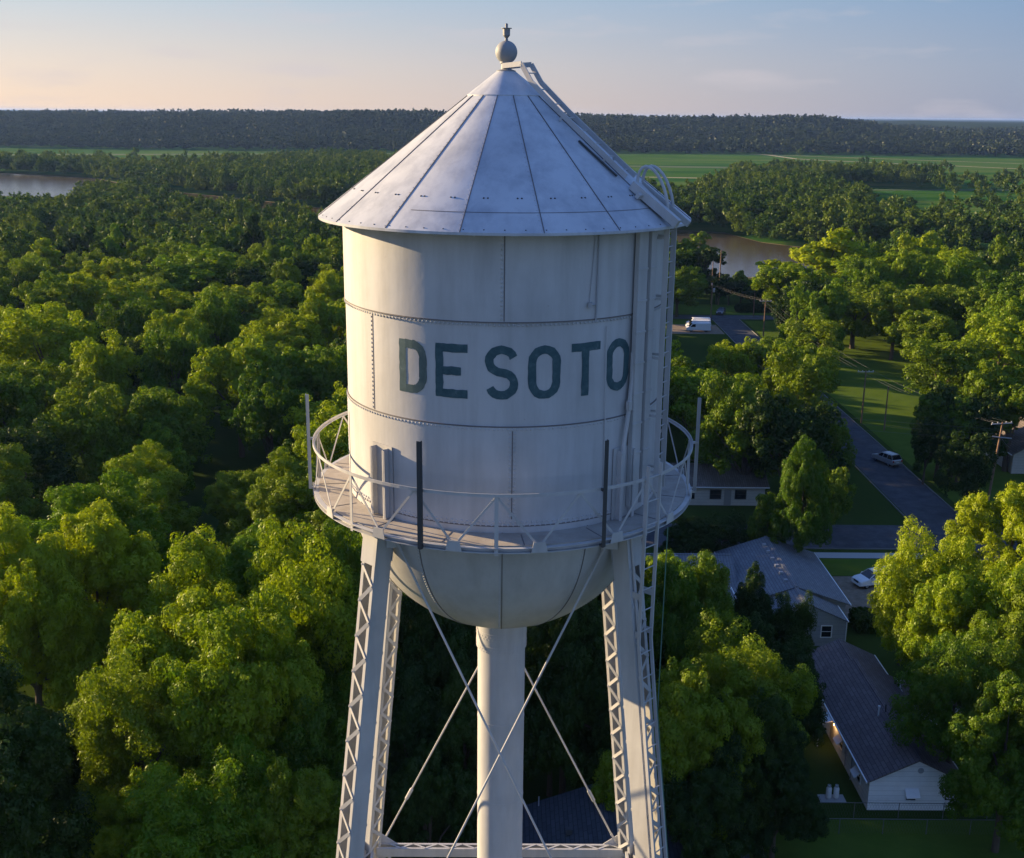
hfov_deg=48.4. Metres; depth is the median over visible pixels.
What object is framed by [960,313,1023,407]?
broadleaf tree
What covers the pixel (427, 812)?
broadleaf tree
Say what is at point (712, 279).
broadleaf tree
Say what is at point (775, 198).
wood
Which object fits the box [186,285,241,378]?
broadleaf tree
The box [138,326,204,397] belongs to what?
broadleaf tree
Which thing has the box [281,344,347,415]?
broadleaf tree
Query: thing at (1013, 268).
broadleaf tree
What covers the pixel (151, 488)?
broadleaf tree
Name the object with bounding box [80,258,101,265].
broadleaf tree
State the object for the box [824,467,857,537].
broadleaf tree
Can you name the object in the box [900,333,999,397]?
broadleaf tree
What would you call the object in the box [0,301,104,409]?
broadleaf tree
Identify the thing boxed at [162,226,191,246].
broadleaf tree
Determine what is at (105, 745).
broadleaf tree
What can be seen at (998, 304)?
broadleaf tree
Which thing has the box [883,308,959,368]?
broadleaf tree
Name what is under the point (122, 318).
broadleaf tree
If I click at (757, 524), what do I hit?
broadleaf tree
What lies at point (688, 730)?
broadleaf tree
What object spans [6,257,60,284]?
broadleaf tree
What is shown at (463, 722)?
broadleaf tree
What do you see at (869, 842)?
lawn
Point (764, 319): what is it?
utility pole
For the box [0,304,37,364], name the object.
broadleaf tree
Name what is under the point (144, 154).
crop edge
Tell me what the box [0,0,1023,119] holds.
sky
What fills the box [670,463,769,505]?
cream house
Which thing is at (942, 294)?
broadleaf tree
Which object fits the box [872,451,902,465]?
silver suv
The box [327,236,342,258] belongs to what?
broadleaf tree
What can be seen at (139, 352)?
broadleaf tree
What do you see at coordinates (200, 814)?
broadleaf tree
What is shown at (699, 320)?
white van
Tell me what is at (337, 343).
broadleaf tree
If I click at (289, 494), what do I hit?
broadleaf tree
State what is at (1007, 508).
broadleaf tree
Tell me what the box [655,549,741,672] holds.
broadleaf tree
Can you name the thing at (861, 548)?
kerb
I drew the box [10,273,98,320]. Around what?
broadleaf tree
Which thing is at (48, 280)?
broadleaf tree
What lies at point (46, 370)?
broadleaf tree
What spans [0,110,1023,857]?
ground
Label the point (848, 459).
kerb
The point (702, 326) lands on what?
white van
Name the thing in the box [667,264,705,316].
broadleaf tree
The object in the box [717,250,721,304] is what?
utility pole
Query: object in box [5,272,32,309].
broadleaf tree
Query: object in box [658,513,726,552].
broadleaf tree
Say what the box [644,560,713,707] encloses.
broadleaf tree
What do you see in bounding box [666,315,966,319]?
road
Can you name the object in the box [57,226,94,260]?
broadleaf tree
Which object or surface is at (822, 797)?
concrete slab
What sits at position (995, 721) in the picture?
broadleaf tree
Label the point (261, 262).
broadleaf tree
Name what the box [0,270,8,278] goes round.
broadleaf tree
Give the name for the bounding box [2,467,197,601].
broadleaf tree
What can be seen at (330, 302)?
broadleaf tree
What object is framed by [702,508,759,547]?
broadleaf tree
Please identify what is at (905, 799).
window
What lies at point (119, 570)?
broadleaf tree
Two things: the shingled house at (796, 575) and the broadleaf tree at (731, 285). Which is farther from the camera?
the broadleaf tree at (731, 285)
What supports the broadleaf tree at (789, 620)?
on the ground at (872, 506)
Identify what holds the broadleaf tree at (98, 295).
on the ground at (872, 506)
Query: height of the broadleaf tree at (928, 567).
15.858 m
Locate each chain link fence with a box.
[759,818,1009,834]
[820,802,1006,818]
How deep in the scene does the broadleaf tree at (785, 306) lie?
244.51 m
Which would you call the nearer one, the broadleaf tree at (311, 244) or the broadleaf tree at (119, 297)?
the broadleaf tree at (119, 297)
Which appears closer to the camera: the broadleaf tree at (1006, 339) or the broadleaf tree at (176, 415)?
the broadleaf tree at (176, 415)
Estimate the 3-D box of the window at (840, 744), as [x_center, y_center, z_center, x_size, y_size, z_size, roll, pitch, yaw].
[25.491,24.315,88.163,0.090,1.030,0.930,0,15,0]
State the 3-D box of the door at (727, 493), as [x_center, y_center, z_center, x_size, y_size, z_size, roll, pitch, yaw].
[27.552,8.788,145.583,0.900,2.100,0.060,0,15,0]
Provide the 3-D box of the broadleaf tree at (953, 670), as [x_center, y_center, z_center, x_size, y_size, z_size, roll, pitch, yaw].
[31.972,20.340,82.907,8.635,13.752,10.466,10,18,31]
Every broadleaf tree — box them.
[0,250,12,273]
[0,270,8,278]
[0,276,18,312]
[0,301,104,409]
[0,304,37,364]
[0,360,63,426]
[0,371,75,447]
[0,417,78,511]
[0,442,53,526]
[0,497,163,719]
[0,499,26,561]
[0,502,111,708]
[0,644,100,857]
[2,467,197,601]
[2,702,117,831]
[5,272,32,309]
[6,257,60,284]
[7,253,39,275]
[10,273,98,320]
[23,237,64,272]
[31,308,98,362]
[33,270,105,328]
[34,382,141,485]
[54,315,105,347]
[55,785,159,857]
[56,252,82,274]
[56,376,134,457]
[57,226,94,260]
[57,327,146,398]
[58,476,174,555]
[60,262,83,276]
[62,621,208,827]
[65,248,104,268]
[66,271,115,315]
[73,241,110,260]
[76,439,203,536]
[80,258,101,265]
[82,256,156,285]
[94,297,151,386]
[95,308,145,346]
[99,278,190,327]
[101,223,127,260]
[103,338,150,410]
[106,271,165,291]
[108,523,260,774]
[112,387,205,466]
[118,237,139,249]
[118,238,159,256]
[118,731,311,857]
[119,250,177,273]
[123,420,196,495]
[124,275,177,314]
[125,316,211,371]
[130,385,218,467]
[130,583,337,812]
[132,242,157,268]
[135,308,213,381]
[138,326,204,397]
[141,243,237,295]
[143,309,207,396]
[155,240,199,255]
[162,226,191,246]
[168,281,252,345]
[169,245,197,306]
[181,333,289,457]
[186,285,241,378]
[193,283,260,324]
[195,518,313,599]
[199,224,243,251]
[200,241,238,256]
[202,464,282,552]
[211,247,239,286]
[212,333,295,410]
[220,266,266,289]
[222,446,355,552]
[228,212,264,254]
[228,360,303,475]
[234,249,273,274]
[238,305,327,357]
[240,242,286,271]
[240,514,401,751]
[241,301,306,348]
[241,659,392,805]
[248,279,309,316]
[251,753,392,857]
[260,347,344,438]
[261,257,304,306]
[262,256,323,300]
[276,237,313,257]
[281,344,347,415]
[283,381,347,479]
[290,297,344,317]
[290,414,355,522]
[292,247,332,271]
[294,233,326,254]
[299,288,346,349]
[302,515,361,699]
[306,262,343,296]
[307,269,343,303]
[316,305,345,345]
[320,238,339,256]
[325,253,343,272]
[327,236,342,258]
[329,331,346,364]
[332,336,346,387]
[334,225,342,248]
[347,531,423,661]
[382,738,476,857]
[384,631,459,839]
[398,595,477,715]
[433,665,477,807]
[472,561,650,687]
[523,598,611,793]
[524,662,596,796]
[588,655,768,852]
[644,548,685,587]
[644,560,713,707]
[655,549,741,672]
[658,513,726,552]
[658,731,759,857]
[659,606,821,749]
[660,365,674,444]
[661,365,753,460]
[663,355,728,430]
[664,324,683,364]
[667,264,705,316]
[669,231,711,266]
[674,275,708,304]
[675,246,729,290]
[680,368,763,468]
[690,400,784,478]
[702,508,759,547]
[703,687,798,833]
[705,274,729,303]
[706,336,775,387]
[715,277,745,305]
[729,270,752,302]
[733,561,774,644]
[734,609,827,748]
[735,336,841,393]
[738,388,850,484]
[741,491,793,543]
[742,282,765,302]
[749,725,829,857]
[751,262,839,308]
[755,227,864,284]
[755,340,840,420]
[758,345,820,409]
[766,434,832,552]
[770,283,813,334]
[771,590,817,691]
[777,310,844,359]
[778,276,849,340]
[802,276,851,322]
[814,416,857,478]
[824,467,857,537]
[825,245,932,288]
[833,281,892,348]
[840,267,882,318]
[844,256,884,282]
[850,289,931,359]
[856,241,882,256]
[867,513,984,662]
[871,283,954,347]
[873,562,920,664]
[882,230,941,258]
[883,284,919,294]
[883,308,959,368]
[883,616,1018,763]
[890,248,943,299]
[894,560,1023,683]
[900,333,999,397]
[910,245,998,290]
[910,395,979,477]
[910,416,949,484]
[913,400,1004,481]
[918,380,1008,475]
[929,240,948,250]
[930,284,992,339]
[932,254,972,309]
[933,430,999,499]
[936,246,972,285]
[937,668,1023,852]
[942,481,1023,586]
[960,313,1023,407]
[960,359,1023,471]
[966,268,1023,299]
[967,310,1019,366]
[967,577,1023,753]
[977,293,1023,355]
[988,234,1019,276]
[1004,264,1023,282]
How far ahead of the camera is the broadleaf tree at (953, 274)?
268.38 m
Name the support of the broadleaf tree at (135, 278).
on the ground at (872, 506)
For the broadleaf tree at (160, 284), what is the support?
on the ground at (872, 506)
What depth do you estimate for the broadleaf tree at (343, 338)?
209.98 m
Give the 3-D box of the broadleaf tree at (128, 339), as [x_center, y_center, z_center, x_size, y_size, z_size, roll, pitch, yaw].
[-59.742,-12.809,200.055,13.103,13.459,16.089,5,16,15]
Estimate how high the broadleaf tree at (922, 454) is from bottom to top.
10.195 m
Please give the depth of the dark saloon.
285.65 m
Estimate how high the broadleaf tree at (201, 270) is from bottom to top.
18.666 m
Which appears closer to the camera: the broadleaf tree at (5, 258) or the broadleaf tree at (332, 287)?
the broadleaf tree at (332, 287)
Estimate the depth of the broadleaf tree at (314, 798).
64.39 m
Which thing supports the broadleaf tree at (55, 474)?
on the ground at (872, 506)
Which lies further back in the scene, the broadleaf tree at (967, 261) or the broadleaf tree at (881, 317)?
the broadleaf tree at (967, 261)
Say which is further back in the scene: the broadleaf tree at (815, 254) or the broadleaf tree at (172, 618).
the broadleaf tree at (815, 254)
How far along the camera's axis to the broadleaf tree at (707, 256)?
314.33 m
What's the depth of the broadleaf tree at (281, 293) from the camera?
237.53 m
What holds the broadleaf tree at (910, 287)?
on the lawn at (871, 352)
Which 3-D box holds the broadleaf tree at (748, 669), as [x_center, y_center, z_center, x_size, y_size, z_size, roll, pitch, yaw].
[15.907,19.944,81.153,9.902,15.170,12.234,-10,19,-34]
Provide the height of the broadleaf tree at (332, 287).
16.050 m
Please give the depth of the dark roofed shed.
73.69 m
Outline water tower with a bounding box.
[305,23,700,857]
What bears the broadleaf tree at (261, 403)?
on the ground at (872, 506)
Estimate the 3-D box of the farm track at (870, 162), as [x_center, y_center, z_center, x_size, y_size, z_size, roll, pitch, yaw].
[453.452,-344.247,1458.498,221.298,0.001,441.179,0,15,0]
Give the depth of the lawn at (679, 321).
276.23 m
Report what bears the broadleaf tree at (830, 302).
on the lawn at (871, 352)
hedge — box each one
[734,303,780,312]
[848,606,879,633]
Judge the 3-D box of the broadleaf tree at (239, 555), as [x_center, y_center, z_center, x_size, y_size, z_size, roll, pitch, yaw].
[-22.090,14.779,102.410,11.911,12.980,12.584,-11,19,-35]
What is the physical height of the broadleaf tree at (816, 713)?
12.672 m
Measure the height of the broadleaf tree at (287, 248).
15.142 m
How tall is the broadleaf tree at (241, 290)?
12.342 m
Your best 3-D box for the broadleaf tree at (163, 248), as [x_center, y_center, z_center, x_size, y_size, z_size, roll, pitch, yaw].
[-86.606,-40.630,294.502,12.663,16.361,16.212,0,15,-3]
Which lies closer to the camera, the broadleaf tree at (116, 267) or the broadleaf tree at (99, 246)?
the broadleaf tree at (116, 267)
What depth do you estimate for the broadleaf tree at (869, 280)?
257.95 m
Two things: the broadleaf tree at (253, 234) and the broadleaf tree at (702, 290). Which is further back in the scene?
the broadleaf tree at (253, 234)
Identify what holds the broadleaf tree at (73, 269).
on the ground at (872, 506)
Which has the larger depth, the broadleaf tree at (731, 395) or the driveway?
the broadleaf tree at (731, 395)
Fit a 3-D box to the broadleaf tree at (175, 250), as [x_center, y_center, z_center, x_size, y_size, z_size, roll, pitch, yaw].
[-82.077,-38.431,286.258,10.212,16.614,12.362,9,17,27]
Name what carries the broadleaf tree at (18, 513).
on the ground at (872, 506)
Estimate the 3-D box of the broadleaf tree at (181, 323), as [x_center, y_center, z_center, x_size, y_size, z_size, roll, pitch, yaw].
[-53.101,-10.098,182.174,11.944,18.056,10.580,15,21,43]
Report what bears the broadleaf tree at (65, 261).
on the ground at (872, 506)
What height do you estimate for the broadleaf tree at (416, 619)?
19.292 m
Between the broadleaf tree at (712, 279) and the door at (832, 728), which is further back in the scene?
the broadleaf tree at (712, 279)
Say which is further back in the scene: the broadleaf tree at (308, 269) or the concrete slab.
the broadleaf tree at (308, 269)
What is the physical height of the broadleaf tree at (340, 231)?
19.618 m
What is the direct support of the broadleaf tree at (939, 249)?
on the ground at (872, 506)
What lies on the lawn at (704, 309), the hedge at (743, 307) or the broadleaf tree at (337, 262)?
the hedge at (743, 307)
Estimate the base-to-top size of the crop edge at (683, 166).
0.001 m
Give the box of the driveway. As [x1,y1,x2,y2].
[832,576,879,618]
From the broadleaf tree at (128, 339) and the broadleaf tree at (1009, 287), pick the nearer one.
the broadleaf tree at (128, 339)
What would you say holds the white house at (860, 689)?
on the ground at (872, 506)
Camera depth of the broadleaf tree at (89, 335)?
189.33 m
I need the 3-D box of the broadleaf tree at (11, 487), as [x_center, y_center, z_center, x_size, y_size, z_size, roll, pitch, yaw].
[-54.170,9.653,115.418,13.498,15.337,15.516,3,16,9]
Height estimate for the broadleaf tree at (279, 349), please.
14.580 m
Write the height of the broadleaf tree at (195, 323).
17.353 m
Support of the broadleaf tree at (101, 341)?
on the ground at (872, 506)
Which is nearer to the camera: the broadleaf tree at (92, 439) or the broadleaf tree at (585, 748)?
the broadleaf tree at (585, 748)
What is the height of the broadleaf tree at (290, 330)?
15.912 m
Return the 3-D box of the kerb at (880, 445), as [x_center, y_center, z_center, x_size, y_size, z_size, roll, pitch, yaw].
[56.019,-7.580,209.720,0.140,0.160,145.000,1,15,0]
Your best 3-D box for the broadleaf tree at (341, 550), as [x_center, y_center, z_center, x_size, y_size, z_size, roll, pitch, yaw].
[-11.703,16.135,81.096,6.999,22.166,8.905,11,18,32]
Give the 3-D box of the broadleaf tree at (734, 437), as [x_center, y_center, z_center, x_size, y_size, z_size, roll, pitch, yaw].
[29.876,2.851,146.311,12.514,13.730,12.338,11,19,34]
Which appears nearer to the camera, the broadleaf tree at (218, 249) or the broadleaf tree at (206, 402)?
the broadleaf tree at (206, 402)
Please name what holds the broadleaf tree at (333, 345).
on the ground at (872, 506)
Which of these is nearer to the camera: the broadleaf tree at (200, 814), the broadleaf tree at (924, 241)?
the broadleaf tree at (200, 814)
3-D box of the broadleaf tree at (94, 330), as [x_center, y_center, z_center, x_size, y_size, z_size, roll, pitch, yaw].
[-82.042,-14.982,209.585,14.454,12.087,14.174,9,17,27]
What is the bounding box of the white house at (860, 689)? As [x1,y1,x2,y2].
[809,638,961,810]
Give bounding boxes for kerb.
[712,319,909,521]
[739,319,969,524]
[803,548,935,549]
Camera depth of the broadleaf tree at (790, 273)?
267.30 m
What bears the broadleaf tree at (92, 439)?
on the ground at (872, 506)
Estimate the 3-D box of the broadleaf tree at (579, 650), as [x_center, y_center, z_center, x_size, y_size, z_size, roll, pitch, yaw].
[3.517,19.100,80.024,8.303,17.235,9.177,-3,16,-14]
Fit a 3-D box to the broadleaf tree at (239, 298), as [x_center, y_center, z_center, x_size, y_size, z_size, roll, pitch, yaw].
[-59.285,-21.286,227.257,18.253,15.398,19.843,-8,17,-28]
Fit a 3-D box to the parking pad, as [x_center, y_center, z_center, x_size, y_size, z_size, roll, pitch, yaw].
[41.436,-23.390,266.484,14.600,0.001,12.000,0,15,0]
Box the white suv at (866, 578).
[851,566,886,588]
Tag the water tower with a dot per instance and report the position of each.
(501, 475)
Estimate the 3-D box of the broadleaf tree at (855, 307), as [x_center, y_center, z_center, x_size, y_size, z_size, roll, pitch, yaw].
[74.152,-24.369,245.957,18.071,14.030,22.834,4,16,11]
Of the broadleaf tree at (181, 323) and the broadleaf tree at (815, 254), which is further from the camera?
the broadleaf tree at (815, 254)
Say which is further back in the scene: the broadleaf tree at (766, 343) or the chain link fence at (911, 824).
the broadleaf tree at (766, 343)
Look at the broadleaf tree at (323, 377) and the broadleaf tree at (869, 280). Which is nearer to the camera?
the broadleaf tree at (323, 377)
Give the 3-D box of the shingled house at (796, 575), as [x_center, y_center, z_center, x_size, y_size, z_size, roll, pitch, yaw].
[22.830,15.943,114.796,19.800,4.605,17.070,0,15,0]
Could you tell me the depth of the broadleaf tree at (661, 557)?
96.79 m
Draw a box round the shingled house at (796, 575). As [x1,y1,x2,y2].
[645,536,850,645]
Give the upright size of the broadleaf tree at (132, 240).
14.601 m
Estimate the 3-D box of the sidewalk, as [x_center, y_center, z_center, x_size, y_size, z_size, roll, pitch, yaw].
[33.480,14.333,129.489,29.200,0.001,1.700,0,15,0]
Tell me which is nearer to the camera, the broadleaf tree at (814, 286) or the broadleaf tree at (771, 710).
the broadleaf tree at (771, 710)
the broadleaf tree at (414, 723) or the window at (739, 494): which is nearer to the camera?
the broadleaf tree at (414, 723)
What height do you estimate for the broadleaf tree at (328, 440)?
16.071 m
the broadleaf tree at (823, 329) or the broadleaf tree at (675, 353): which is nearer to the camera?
the broadleaf tree at (675, 353)
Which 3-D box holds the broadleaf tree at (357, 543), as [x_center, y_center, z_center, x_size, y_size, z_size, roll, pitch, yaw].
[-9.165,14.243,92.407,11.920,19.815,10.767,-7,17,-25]
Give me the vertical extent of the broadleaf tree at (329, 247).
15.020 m
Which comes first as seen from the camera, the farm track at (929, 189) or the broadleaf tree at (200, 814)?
the broadleaf tree at (200, 814)
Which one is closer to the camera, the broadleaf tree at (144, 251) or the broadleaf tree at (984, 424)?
the broadleaf tree at (984, 424)
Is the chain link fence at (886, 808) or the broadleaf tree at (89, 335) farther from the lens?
the broadleaf tree at (89, 335)
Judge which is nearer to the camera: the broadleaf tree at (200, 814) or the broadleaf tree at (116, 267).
the broadleaf tree at (200, 814)
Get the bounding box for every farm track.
[758,154,1017,168]
[759,154,1017,163]
[873,189,1006,189]
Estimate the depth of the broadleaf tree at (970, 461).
139.78 m
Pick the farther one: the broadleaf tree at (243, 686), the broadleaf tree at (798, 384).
the broadleaf tree at (798, 384)
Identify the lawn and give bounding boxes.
[666,304,889,314]
[666,319,711,324]
[743,820,1023,857]
[745,321,1023,521]
[820,559,940,575]
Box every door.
[724,490,731,505]
[829,722,834,742]
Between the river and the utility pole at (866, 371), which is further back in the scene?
the river
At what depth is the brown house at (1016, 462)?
160.38 m
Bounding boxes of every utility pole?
[710,283,714,317]
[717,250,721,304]
[762,300,765,337]
[858,370,873,422]
[883,386,888,429]
[988,421,1011,500]
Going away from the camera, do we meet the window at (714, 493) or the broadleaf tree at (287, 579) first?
the broadleaf tree at (287, 579)
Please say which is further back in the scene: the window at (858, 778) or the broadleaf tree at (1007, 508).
the broadleaf tree at (1007, 508)
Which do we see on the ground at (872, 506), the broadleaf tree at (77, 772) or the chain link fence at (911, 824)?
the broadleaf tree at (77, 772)
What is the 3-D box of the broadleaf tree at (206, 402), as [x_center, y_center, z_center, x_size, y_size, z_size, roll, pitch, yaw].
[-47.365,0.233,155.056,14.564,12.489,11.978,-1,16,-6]
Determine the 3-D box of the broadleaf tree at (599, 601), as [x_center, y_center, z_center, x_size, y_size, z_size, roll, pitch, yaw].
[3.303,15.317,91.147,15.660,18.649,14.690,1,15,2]
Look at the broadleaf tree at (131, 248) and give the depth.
315.29 m
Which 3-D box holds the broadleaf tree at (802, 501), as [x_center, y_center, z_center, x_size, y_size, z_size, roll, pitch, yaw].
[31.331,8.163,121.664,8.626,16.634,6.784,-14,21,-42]
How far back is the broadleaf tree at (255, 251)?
296.87 m
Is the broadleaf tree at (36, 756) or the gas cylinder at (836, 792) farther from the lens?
the gas cylinder at (836, 792)
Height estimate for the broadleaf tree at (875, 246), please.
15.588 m
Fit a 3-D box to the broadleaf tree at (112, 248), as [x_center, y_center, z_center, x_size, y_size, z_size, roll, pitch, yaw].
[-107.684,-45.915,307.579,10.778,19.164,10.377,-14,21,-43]
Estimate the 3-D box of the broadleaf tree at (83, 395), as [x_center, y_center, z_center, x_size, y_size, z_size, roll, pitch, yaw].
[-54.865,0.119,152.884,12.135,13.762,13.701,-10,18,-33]
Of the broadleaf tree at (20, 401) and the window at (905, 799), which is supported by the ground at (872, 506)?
the broadleaf tree at (20, 401)
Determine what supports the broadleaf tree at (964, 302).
on the lawn at (871, 352)
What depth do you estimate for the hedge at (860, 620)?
110.09 m
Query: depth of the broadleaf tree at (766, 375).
169.73 m
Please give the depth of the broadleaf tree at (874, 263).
268.08 m
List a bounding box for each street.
[641,523,935,548]
[713,319,999,563]
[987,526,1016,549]
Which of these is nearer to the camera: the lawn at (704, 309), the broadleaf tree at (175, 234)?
the lawn at (704, 309)
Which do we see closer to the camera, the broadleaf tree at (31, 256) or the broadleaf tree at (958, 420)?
the broadleaf tree at (958, 420)
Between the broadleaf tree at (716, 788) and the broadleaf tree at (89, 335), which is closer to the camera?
the broadleaf tree at (716, 788)
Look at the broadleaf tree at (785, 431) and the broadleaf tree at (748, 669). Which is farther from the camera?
the broadleaf tree at (785, 431)
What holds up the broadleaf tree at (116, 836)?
on the ground at (872, 506)
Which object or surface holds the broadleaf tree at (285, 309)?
on the ground at (872, 506)
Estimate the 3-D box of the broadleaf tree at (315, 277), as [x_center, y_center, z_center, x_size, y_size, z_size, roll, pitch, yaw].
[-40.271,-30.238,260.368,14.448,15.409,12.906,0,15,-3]
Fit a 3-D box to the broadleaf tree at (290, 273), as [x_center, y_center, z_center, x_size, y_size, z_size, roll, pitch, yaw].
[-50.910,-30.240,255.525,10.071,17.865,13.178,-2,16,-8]
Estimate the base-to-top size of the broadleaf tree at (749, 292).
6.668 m
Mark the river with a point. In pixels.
(744, 254)
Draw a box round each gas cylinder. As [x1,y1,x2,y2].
[826,784,831,799]
[833,784,838,799]
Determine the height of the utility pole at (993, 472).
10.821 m
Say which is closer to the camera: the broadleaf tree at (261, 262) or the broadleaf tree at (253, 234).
the broadleaf tree at (261, 262)
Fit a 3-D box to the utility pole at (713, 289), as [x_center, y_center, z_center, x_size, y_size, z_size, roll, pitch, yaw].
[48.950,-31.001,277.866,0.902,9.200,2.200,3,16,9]
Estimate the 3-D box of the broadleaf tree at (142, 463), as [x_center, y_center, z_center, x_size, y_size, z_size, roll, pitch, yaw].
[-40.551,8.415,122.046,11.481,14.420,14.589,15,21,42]
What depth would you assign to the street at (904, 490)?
155.79 m
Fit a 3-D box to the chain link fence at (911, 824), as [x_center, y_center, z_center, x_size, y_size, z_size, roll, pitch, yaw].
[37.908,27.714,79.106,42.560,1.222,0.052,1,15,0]
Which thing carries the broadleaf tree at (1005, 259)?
on the ground at (872, 506)
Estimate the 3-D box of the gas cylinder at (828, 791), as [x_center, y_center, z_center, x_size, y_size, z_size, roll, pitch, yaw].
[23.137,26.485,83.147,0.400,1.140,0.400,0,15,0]
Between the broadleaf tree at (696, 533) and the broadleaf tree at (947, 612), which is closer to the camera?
the broadleaf tree at (947, 612)
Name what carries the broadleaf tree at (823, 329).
on the ground at (872, 506)
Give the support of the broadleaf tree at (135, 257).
on the ground at (872, 506)
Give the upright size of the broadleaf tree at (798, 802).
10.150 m
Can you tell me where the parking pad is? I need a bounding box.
[666,324,723,333]
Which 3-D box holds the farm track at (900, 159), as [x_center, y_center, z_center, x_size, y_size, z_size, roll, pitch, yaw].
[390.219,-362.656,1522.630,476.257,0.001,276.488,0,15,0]
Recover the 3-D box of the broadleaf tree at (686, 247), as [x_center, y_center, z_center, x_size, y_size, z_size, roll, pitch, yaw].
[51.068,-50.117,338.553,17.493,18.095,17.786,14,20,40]
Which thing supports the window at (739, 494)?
in the cream house at (732, 486)
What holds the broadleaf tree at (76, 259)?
on the ground at (872, 506)
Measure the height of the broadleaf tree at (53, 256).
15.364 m
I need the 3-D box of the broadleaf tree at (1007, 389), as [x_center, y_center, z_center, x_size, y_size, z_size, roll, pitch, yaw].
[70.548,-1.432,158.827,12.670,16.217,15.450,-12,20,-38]
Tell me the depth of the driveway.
119.71 m
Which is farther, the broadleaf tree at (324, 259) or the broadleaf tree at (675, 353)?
the broadleaf tree at (324, 259)
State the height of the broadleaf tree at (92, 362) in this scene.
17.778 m
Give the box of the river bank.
[6,173,797,277]
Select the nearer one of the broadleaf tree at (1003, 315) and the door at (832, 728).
the door at (832, 728)
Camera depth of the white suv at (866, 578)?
120.58 m
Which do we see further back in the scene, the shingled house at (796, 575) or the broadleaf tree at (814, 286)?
the broadleaf tree at (814, 286)
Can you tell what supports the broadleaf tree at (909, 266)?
on the lawn at (871, 352)
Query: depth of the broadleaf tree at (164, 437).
135.61 m
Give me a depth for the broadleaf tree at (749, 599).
92.35 m
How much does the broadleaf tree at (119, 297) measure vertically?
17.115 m
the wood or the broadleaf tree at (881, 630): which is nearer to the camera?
the broadleaf tree at (881, 630)
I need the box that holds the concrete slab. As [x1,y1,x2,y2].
[817,794,845,801]
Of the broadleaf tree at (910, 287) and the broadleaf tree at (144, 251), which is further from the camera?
the broadleaf tree at (144, 251)
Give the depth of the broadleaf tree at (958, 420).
153.47 m
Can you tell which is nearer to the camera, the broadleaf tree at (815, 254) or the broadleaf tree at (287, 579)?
the broadleaf tree at (287, 579)
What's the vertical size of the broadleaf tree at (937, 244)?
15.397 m
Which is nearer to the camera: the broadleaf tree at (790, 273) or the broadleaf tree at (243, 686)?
the broadleaf tree at (243, 686)
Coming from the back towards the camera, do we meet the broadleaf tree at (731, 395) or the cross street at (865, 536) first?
the broadleaf tree at (731, 395)
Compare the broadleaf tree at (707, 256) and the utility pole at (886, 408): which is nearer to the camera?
the utility pole at (886, 408)
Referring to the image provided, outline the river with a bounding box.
[0,173,988,276]
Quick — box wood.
[0,147,1023,280]
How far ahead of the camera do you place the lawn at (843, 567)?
126.68 m
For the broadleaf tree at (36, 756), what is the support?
on the ground at (872, 506)
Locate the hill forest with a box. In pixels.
[0,108,1023,156]
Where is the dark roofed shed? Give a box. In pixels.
[522,783,697,857]
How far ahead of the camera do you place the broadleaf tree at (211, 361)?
157.94 m
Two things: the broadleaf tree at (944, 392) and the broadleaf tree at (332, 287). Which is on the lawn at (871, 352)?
the broadleaf tree at (944, 392)
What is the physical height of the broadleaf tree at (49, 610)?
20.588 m
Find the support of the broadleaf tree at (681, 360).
on the ground at (872, 506)
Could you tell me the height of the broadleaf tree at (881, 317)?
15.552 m
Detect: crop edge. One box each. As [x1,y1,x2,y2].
[12,153,390,154]
[628,165,727,167]
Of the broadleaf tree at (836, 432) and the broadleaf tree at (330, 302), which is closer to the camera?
the broadleaf tree at (836, 432)
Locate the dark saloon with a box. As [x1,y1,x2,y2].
[716,307,725,314]
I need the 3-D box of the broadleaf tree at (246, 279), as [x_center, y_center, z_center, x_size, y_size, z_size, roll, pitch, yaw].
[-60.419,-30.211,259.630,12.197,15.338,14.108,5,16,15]
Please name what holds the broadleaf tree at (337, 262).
on the ground at (872, 506)
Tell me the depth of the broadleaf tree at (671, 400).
159.01 m
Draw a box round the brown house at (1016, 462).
[984,420,1023,473]
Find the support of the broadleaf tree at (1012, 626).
on the ground at (872, 506)
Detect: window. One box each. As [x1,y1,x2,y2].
[710,489,721,498]
[735,490,746,498]
[820,625,832,637]
[839,741,843,751]
[856,774,860,784]
[904,793,916,800]
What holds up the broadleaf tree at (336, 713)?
on the ground at (872, 506)
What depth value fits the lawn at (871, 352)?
204.71 m
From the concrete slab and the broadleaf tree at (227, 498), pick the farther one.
the broadleaf tree at (227, 498)
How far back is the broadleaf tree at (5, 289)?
228.92 m
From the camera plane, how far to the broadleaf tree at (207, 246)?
308.32 m
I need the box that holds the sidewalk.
[684,551,930,558]
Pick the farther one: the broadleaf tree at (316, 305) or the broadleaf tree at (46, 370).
the broadleaf tree at (316, 305)
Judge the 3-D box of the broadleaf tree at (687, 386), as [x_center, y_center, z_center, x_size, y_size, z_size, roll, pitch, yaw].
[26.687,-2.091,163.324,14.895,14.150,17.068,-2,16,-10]

